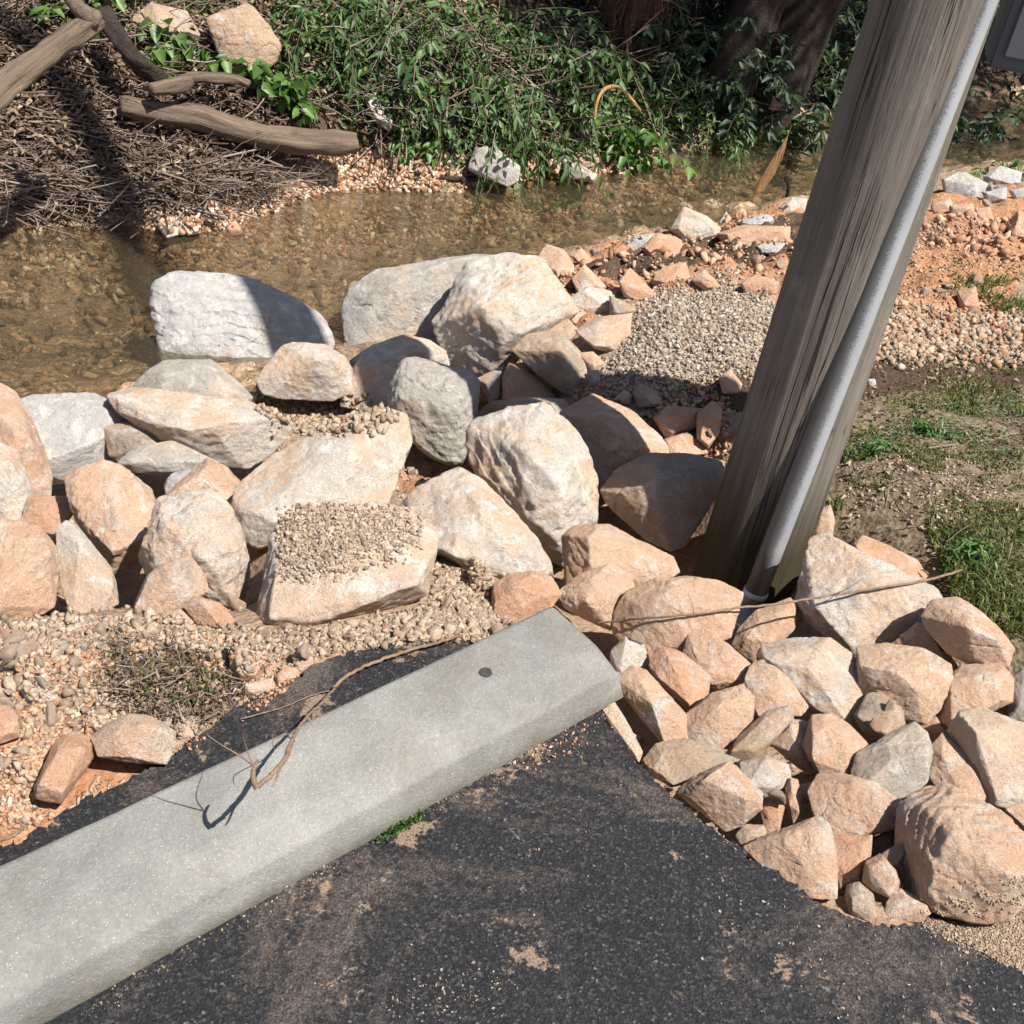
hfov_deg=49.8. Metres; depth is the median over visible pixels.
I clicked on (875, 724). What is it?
stone
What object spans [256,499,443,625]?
boulder
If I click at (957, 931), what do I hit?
rubble
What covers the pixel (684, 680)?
rock
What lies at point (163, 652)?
stone
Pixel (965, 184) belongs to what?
rock
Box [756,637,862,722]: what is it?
rock
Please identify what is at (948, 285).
stone
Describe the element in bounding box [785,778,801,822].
stone
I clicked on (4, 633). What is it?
stone
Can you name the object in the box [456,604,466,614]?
stone
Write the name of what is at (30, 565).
boulder
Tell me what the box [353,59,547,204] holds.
leafy bush
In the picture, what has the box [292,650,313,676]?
stone
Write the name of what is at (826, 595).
twig
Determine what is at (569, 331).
stone
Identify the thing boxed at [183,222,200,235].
stone
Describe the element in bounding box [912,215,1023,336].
rubble
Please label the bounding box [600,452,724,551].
boulder
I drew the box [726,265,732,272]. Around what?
stone
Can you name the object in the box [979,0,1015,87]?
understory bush
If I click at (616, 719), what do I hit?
rock
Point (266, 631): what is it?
stone
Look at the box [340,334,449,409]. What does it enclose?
rock
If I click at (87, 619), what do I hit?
stone
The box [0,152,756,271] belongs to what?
creek pebbles
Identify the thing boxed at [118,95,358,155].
fallen log
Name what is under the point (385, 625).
stone
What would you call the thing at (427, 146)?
broadleaf plant
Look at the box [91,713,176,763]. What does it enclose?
rock
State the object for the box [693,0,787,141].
tree
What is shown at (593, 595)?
rock
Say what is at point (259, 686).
stone
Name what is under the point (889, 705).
stone
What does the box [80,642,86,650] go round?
stone
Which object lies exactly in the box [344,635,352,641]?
stone
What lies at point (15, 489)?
rock
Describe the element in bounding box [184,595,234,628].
stone
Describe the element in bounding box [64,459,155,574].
boulder
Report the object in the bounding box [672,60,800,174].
leafy bush
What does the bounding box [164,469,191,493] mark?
stone
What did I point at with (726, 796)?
rock
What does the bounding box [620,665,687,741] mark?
rock
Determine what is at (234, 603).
stone
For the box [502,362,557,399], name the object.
rock
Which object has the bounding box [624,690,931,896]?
rubble
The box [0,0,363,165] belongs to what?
brush twigs
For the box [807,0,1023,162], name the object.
understory bush
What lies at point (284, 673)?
stone
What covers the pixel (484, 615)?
stone
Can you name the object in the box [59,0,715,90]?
leaf litter
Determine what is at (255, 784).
branch
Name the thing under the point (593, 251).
stone
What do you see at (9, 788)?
rubble
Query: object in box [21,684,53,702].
stone
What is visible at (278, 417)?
rubble
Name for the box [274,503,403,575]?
rubble
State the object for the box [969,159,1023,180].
leafy bush
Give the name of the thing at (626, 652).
stone
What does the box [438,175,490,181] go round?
branch
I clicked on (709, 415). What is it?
stone
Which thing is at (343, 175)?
gravel
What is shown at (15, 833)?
twig
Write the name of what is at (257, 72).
broadleaf plant
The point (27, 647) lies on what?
stone
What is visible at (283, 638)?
stone
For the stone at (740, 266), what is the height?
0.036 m
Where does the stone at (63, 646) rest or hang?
on the ground at (866, 522)
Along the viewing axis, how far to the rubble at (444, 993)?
1.59 m
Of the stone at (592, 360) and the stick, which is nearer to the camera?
the stone at (592, 360)
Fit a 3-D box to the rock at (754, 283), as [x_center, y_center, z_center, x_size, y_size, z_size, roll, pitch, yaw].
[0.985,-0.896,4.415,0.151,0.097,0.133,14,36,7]
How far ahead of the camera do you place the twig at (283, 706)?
1.98 m
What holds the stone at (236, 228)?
in the creek water
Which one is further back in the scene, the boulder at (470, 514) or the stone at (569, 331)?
the stone at (569, 331)
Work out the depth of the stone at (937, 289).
4.47 m
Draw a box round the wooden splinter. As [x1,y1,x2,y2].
[753,125,791,194]
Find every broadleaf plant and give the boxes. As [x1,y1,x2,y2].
[16,1,101,43]
[52,0,161,14]
[131,17,216,77]
[189,54,275,102]
[259,55,319,127]
[379,115,460,169]
[581,117,698,180]
[775,130,822,156]
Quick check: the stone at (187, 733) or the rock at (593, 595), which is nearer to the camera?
the stone at (187, 733)
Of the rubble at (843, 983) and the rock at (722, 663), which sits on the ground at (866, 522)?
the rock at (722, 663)
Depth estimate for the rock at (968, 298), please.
4.38 m
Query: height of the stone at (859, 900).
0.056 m
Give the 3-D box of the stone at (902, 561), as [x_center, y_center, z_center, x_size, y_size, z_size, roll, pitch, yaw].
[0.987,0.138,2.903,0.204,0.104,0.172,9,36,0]
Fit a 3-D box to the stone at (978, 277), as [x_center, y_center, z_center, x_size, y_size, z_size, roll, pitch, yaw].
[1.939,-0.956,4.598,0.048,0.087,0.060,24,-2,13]
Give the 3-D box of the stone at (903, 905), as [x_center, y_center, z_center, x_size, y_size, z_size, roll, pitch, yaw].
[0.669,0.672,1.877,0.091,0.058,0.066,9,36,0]
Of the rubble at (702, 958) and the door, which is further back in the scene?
the door
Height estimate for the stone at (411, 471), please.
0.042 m
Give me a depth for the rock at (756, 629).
2.65 m
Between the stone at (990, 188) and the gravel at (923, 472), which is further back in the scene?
the stone at (990, 188)
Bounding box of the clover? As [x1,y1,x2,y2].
[842,386,1023,465]
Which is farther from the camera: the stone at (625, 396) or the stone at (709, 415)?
the stone at (625, 396)
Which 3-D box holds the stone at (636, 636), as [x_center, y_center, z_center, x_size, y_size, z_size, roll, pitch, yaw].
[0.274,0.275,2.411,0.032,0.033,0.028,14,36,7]
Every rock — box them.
[0,443,31,519]
[0,705,21,743]
[20,496,72,537]
[34,732,95,803]
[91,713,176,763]
[103,421,160,460]
[117,440,218,475]
[130,2,200,38]
[132,359,252,401]
[134,555,208,612]
[165,458,239,504]
[206,3,281,76]
[256,342,352,400]
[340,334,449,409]
[363,92,392,131]
[468,146,519,186]
[476,397,569,417]
[491,571,561,618]
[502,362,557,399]
[511,330,588,396]
[538,244,573,276]
[559,564,634,630]
[561,524,679,586]
[562,158,596,181]
[570,248,592,263]
[572,264,605,291]
[572,286,612,313]
[575,313,632,351]
[601,702,642,761]
[612,576,743,659]
[618,268,655,298]
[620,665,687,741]
[640,233,682,256]
[642,738,739,786]
[648,646,711,710]
[650,262,689,285]
[670,206,720,237]
[675,761,762,831]
[682,629,750,690]
[686,684,754,751]
[691,269,719,289]
[717,225,790,245]
[726,705,793,762]
[731,598,797,662]
[736,755,790,797]
[740,275,778,293]
[743,816,837,899]
[744,656,808,716]
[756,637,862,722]
[802,712,868,774]
[807,772,900,836]
[833,834,872,890]
[850,721,932,799]
[856,642,953,724]
[899,622,957,671]
[920,597,1014,666]
[929,733,986,800]
[931,198,952,212]
[936,663,1013,729]
[941,172,987,197]
[949,203,974,213]
[957,286,979,308]
[975,207,993,220]
[983,166,1021,184]
[1000,803,1023,830]
[1005,210,1023,237]
[1007,667,1023,721]
[1009,187,1023,198]
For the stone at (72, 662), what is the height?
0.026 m
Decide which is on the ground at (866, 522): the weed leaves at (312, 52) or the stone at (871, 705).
the weed leaves at (312, 52)
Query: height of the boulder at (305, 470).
0.313 m
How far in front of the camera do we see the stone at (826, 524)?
3.11 m
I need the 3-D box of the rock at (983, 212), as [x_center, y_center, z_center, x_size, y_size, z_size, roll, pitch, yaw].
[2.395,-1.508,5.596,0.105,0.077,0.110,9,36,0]
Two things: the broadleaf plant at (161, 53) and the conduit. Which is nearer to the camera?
the conduit
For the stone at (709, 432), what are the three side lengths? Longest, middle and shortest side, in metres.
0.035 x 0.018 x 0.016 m
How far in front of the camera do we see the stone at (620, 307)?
4.33 m
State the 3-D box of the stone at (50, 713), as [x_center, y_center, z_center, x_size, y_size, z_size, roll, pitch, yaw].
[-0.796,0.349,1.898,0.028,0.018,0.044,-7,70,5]
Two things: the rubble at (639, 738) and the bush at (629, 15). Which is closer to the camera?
the rubble at (639, 738)
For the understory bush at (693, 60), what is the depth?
7.21 m
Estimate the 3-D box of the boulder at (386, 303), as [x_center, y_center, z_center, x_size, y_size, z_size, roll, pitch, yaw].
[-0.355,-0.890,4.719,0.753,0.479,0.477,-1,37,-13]
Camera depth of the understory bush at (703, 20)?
7.46 m
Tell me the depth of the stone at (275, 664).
2.08 m
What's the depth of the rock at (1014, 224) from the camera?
5.25 m
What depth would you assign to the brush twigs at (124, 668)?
1.99 m
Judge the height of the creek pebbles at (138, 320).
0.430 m
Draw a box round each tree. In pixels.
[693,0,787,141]
[744,0,849,146]
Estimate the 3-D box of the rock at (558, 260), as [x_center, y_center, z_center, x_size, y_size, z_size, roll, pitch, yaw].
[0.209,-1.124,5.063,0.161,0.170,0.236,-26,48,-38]
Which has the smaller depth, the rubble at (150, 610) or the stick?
the rubble at (150, 610)
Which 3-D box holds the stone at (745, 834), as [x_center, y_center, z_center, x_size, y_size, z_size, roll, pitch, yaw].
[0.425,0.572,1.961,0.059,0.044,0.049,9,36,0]
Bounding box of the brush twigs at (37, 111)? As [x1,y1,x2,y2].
[0,59,318,240]
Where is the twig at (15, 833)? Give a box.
[0,818,23,840]
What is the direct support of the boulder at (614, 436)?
on the ground at (866, 522)
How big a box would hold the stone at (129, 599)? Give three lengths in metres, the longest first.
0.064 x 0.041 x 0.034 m
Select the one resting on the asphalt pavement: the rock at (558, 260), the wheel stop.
the wheel stop
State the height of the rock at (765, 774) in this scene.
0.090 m
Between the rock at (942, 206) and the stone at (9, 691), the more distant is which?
the rock at (942, 206)
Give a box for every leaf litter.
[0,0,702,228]
[0,29,279,220]
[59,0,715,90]
[92,628,244,730]
[837,353,1023,620]
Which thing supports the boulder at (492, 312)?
on the creek water
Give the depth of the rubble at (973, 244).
5.17 m
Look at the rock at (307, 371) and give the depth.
3.98 m
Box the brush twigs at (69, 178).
[0,109,345,250]
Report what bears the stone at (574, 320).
on the ground at (866, 522)
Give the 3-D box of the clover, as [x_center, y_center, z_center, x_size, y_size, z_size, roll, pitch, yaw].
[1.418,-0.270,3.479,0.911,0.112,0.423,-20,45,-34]
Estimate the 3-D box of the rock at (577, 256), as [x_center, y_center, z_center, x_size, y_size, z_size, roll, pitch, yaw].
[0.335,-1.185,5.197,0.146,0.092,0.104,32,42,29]
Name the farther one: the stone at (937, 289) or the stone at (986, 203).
the stone at (986, 203)
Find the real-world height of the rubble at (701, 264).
0.485 m
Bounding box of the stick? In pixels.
[784,176,792,197]
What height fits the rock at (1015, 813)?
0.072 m
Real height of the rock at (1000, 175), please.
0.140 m
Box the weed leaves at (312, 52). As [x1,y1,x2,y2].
[291,0,807,165]
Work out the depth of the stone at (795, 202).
6.13 m
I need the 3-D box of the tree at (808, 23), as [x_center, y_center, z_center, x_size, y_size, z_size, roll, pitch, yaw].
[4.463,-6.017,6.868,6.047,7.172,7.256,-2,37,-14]
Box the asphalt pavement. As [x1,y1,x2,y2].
[0,639,1023,1023]
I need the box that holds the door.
[1004,2,1023,60]
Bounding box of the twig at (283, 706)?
[240,690,329,719]
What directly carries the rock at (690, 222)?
on the ground at (866, 522)
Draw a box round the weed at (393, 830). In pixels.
[371,808,426,845]
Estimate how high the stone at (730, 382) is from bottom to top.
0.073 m
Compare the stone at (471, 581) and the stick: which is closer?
the stone at (471, 581)
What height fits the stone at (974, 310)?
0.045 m
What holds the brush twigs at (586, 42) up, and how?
on the ground at (866, 522)
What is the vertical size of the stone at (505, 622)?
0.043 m
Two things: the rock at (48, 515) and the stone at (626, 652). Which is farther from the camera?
the rock at (48, 515)
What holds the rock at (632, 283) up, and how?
on the ground at (866, 522)
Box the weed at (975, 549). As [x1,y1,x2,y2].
[940,533,999,574]
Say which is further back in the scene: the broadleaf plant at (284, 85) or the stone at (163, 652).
the broadleaf plant at (284, 85)
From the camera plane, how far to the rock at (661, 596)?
2.51 m
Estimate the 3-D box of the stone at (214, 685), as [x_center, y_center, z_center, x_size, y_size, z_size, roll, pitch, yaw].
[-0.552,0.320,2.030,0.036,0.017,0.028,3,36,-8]
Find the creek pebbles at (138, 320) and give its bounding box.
[0,164,756,387]
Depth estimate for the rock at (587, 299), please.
4.43 m
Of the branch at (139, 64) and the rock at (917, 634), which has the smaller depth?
the rock at (917, 634)
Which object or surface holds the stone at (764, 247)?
on the ground at (866, 522)
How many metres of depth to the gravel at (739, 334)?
4.02 m
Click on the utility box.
(1004, 47)
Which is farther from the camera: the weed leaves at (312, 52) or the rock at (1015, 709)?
the weed leaves at (312, 52)
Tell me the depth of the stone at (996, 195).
6.14 m
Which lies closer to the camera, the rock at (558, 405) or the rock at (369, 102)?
the rock at (558, 405)
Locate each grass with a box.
[94,633,242,719]
[828,445,875,516]
[843,371,1023,493]
[852,345,1023,517]
[918,256,1023,317]
[918,481,1023,639]
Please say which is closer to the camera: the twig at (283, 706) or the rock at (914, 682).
the twig at (283, 706)
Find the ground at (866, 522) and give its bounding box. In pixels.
[0,0,1023,974]
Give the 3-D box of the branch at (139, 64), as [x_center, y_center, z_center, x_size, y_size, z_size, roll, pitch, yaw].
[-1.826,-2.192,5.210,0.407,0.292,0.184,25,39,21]
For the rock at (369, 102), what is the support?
on the ground at (866, 522)
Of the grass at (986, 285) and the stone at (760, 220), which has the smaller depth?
the grass at (986, 285)
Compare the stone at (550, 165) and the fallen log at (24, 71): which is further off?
the stone at (550, 165)
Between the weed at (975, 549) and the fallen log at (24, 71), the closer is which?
the weed at (975, 549)
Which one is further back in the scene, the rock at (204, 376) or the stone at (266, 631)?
the rock at (204, 376)
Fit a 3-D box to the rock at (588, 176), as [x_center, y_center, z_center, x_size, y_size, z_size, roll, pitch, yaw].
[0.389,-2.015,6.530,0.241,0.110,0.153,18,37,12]
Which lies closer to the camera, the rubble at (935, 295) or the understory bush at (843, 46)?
the rubble at (935, 295)
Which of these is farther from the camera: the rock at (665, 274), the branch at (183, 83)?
the branch at (183, 83)
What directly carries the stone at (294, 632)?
on the rubble at (272, 644)
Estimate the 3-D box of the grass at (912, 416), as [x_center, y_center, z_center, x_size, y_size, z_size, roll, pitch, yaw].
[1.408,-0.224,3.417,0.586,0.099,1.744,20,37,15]
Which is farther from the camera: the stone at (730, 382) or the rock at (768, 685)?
the stone at (730, 382)
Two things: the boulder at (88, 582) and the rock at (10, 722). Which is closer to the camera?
the rock at (10, 722)
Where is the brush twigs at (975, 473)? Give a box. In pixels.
[852,391,1023,565]
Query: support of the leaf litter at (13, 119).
on the ground at (866, 522)
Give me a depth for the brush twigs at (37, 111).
5.20 m
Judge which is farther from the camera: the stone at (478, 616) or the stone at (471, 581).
the stone at (471, 581)
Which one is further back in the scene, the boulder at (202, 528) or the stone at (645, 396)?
the stone at (645, 396)
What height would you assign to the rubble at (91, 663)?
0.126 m
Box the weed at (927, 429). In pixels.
[901,414,971,445]
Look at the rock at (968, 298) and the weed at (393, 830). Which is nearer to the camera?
the weed at (393, 830)
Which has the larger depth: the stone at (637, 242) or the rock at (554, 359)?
the stone at (637, 242)
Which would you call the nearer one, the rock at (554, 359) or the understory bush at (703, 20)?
the rock at (554, 359)
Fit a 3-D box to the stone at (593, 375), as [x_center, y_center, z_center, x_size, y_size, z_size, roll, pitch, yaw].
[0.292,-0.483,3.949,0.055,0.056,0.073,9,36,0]
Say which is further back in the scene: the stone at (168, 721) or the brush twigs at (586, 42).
the brush twigs at (586, 42)
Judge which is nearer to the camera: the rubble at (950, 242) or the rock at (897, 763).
the rock at (897, 763)
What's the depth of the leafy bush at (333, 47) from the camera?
5.81 m
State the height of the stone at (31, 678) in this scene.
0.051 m
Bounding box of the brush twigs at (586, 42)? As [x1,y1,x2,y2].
[528,0,823,162]
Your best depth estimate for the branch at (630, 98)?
6.27 m
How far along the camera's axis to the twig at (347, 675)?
2.10 m
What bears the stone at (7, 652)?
on the ground at (866, 522)
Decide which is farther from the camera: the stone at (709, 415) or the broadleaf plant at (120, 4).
the broadleaf plant at (120, 4)
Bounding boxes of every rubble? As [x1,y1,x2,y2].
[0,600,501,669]
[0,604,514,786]
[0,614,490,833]
[0,622,242,700]
[0,702,103,831]
[45,432,564,617]
[81,732,563,1015]
[107,603,512,638]
[178,677,296,749]
[254,391,399,437]
[258,392,369,429]
[274,502,423,584]
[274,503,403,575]
[314,811,761,1019]
[330,556,498,648]
[371,968,503,1021]
[513,711,612,771]
[558,208,796,328]
[560,203,792,288]
[574,378,735,467]
[620,784,1023,1019]
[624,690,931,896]
[874,296,1023,376]
[896,216,1023,333]
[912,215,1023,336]
[920,208,1023,261]
[920,875,1023,970]
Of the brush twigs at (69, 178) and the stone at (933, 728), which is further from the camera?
the brush twigs at (69, 178)
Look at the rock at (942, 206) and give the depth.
5.80 m
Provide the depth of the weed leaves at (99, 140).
5.39 m
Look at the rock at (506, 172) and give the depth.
6.09 m
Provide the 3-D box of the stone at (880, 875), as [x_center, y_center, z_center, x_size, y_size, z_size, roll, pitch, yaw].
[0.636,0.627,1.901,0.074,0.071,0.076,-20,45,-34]
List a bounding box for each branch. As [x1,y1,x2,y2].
[96,5,167,82]
[146,71,250,95]
[206,687,335,789]
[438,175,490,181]
[593,84,640,119]
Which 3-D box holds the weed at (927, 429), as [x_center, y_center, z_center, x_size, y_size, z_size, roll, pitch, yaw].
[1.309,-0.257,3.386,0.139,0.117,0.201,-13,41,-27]
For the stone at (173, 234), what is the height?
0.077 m
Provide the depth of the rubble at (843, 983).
1.73 m
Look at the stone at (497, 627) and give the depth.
2.31 m
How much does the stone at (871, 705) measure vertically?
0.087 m
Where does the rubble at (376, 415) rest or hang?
on the ground at (866, 522)
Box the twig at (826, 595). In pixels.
[596,569,964,623]
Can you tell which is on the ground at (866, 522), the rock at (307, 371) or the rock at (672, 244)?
the rock at (672, 244)
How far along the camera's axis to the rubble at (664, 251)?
4.95 m
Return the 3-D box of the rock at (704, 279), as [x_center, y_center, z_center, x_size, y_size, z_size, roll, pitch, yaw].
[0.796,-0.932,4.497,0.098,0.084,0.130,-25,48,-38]
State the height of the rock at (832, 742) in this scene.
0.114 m
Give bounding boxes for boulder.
[0,383,52,495]
[0,517,61,618]
[21,392,127,484]
[55,520,118,612]
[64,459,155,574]
[107,387,293,468]
[138,489,250,606]
[149,270,334,364]
[231,408,412,548]
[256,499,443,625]
[341,254,488,344]
[387,357,479,467]
[400,467,553,578]
[431,252,578,376]
[465,401,598,566]
[559,393,669,493]
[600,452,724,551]
[794,532,942,657]
[894,783,1023,924]
[947,706,1023,808]
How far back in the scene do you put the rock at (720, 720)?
2.22 m
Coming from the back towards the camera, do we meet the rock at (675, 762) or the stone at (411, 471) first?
the stone at (411, 471)
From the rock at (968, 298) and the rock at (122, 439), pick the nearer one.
the rock at (122, 439)
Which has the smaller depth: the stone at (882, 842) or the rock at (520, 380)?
the stone at (882, 842)
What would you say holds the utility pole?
on the ground at (866, 522)
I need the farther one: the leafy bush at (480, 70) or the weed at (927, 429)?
the leafy bush at (480, 70)
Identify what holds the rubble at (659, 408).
on the ground at (866, 522)
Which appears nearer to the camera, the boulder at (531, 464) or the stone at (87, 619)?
the stone at (87, 619)
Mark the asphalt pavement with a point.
(462, 883)
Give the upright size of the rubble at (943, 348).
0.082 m
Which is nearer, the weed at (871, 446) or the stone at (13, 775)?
the stone at (13, 775)
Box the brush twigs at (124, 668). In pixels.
[86,625,254,732]
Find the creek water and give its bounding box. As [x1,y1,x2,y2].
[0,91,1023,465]
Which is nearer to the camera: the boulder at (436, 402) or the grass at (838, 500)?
the grass at (838, 500)
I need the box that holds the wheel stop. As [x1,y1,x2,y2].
[0,607,622,1023]
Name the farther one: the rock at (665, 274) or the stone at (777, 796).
the rock at (665, 274)
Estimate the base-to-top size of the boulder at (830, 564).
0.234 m
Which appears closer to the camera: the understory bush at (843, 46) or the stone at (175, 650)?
the stone at (175, 650)
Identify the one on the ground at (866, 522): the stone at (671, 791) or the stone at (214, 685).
the stone at (671, 791)
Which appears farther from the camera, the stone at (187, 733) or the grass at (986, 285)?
the grass at (986, 285)
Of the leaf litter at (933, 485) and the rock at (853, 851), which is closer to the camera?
the rock at (853, 851)
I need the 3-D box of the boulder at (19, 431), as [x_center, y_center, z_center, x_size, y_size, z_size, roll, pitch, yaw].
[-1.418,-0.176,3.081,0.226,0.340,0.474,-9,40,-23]
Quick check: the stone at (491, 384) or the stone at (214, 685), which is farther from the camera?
the stone at (491, 384)
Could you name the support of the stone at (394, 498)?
on the ground at (866, 522)
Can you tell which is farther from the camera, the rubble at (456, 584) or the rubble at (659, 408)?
the rubble at (659, 408)
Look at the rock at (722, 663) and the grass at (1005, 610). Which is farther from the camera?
the grass at (1005, 610)
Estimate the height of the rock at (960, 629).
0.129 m
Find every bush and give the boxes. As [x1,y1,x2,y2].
[134,0,434,130]
[171,0,357,94]
[195,0,517,167]
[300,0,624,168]
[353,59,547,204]
[396,0,676,175]
[421,49,611,222]
[564,0,726,60]
[567,0,843,172]
[583,0,718,74]
[599,41,799,185]
[658,0,868,108]
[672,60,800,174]
[761,124,825,160]
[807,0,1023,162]
[829,0,1023,108]
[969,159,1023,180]
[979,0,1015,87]
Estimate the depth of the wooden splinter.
6.69 m
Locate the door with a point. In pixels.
(1015, 47)
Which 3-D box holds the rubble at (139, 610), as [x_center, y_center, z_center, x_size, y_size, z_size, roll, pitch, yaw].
[-0.645,-0.150,3.373,1.736,0.741,1.957,-9,40,-23]
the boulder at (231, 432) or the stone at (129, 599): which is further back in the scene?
the boulder at (231, 432)
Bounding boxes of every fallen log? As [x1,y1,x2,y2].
[0,0,104,112]
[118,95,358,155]
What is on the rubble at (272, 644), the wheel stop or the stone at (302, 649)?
the stone at (302, 649)
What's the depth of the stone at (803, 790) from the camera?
2.14 m
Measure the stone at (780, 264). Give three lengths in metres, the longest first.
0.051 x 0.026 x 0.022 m
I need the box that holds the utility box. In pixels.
[985,0,1023,73]
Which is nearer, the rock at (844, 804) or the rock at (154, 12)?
the rock at (844, 804)
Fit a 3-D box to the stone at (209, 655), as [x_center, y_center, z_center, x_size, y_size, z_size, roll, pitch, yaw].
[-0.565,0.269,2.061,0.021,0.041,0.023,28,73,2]
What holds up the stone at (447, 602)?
on the ground at (866, 522)
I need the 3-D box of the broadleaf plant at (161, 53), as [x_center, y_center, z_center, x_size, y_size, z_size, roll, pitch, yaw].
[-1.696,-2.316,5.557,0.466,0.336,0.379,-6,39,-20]
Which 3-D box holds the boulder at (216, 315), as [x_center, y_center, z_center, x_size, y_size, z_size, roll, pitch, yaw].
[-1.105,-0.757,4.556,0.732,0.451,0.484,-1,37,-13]
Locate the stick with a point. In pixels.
(787, 179)
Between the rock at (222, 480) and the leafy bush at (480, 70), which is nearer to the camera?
the rock at (222, 480)
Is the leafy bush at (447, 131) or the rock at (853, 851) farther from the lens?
the leafy bush at (447, 131)
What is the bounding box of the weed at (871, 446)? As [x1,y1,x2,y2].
[844,435,909,462]
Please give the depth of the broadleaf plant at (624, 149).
6.71 m
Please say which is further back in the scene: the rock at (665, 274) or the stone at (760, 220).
the stone at (760, 220)
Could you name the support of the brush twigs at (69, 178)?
on the ground at (866, 522)
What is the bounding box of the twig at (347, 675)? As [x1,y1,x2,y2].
[332,634,459,688]
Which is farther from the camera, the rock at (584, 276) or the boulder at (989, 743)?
the rock at (584, 276)
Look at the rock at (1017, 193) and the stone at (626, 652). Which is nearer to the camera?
the stone at (626, 652)
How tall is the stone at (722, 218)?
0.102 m
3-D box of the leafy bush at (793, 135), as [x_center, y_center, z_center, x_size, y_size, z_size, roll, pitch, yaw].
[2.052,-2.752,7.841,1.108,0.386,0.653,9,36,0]
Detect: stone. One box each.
[0,625,10,638]
[0,644,18,659]
[0,694,12,704]
[0,755,4,768]
[3,630,25,643]
[3,688,13,694]
[8,762,39,784]
[15,654,51,681]
[16,638,36,654]
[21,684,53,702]
[35,676,46,689]
[44,702,56,726]
[56,642,68,655]
[68,657,78,666]
[72,724,78,731]
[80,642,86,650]
[81,716,110,733]
[84,616,91,622]
[92,621,105,635]
[97,642,107,649]
[117,594,134,608]
[156,221,179,238]
[156,650,172,660]
[158,609,193,626]
[159,717,172,727]
[163,631,216,658]
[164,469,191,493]
[171,715,197,741]
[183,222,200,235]
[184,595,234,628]
[201,679,220,690]
[204,651,214,661]
[225,214,243,235]
[227,593,246,610]
[228,639,266,681]
[241,678,274,695]
[245,664,251,673]
[250,639,256,646]
[262,628,270,636]
[264,654,280,675]
[275,665,299,685]
[280,635,285,642]
[287,630,300,635]
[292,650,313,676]
[296,642,313,659]
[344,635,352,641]
[381,623,391,629]
[390,495,398,500]
[406,467,415,475]
[427,165,432,173]
[440,596,452,608]
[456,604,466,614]
[469,565,493,598]
[473,613,481,619]
[478,365,504,401]
[478,612,488,618]
[490,622,503,633]
[501,617,509,625]
[547,157,561,174]
[549,319,576,338]
[570,311,586,324]
[579,351,604,369]
[587,369,599,385]
[589,248,599,255]
[609,296,635,314]
[610,636,649,674]
[614,390,632,404]
[623,233,655,248]
[627,369,635,378]
[630,629,644,643]
[633,383,662,407]
[653,405,701,437]
[663,785,678,799]
[664,432,707,454]
[696,401,721,448]
[707,428,711,438]
[719,211,726,224]
[719,369,741,393]
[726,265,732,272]
[735,824,765,844]
[737,214,775,224]
[737,263,745,269]
[750,255,761,266]
[757,242,784,253]
[760,797,784,833]
[768,789,785,805]
[771,719,816,773]
[777,260,782,268]
[778,197,806,211]
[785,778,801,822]
[799,782,811,803]
[814,504,834,535]
[844,882,875,922]
[851,535,927,578]
[853,692,905,739]
[862,853,900,897]
[868,379,875,387]
[869,717,883,731]
[871,829,894,856]
[881,845,905,869]
[884,699,893,710]
[884,888,930,922]
[919,286,930,295]
[922,716,946,742]
[934,287,947,292]
[943,283,953,288]
[967,306,980,315]
[972,273,983,286]
[982,187,1006,202]
[982,199,992,206]
[986,185,993,190]
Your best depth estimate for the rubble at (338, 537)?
2.34 m
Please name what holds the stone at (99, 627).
on the rubble at (272, 644)
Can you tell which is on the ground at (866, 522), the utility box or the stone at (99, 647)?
the stone at (99, 647)
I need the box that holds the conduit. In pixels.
[725,0,998,644]
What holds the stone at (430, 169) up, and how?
on the gravel at (343, 175)
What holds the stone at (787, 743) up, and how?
on the rock at (832, 742)
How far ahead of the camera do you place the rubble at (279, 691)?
2.00 m
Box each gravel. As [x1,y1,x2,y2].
[138,142,503,247]
[510,139,767,184]
[585,269,775,408]
[838,354,1023,531]
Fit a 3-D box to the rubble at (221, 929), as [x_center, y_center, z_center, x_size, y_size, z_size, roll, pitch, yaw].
[-0.250,0.543,1.759,0.907,0.005,0.051,-22,46,-35]
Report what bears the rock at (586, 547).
on the ground at (866, 522)
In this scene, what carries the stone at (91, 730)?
on the ground at (866, 522)
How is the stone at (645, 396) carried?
on the ground at (866, 522)
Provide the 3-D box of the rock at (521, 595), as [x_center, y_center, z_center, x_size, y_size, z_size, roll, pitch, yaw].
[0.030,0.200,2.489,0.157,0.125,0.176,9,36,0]
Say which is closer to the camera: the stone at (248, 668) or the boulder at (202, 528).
the stone at (248, 668)
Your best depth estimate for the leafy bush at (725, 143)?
7.21 m
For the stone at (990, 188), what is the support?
on the stone at (996, 195)
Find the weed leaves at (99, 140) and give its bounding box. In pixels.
[0,68,321,194]
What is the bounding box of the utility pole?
[692,0,999,607]
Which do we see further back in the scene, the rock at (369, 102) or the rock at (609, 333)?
the rock at (369, 102)

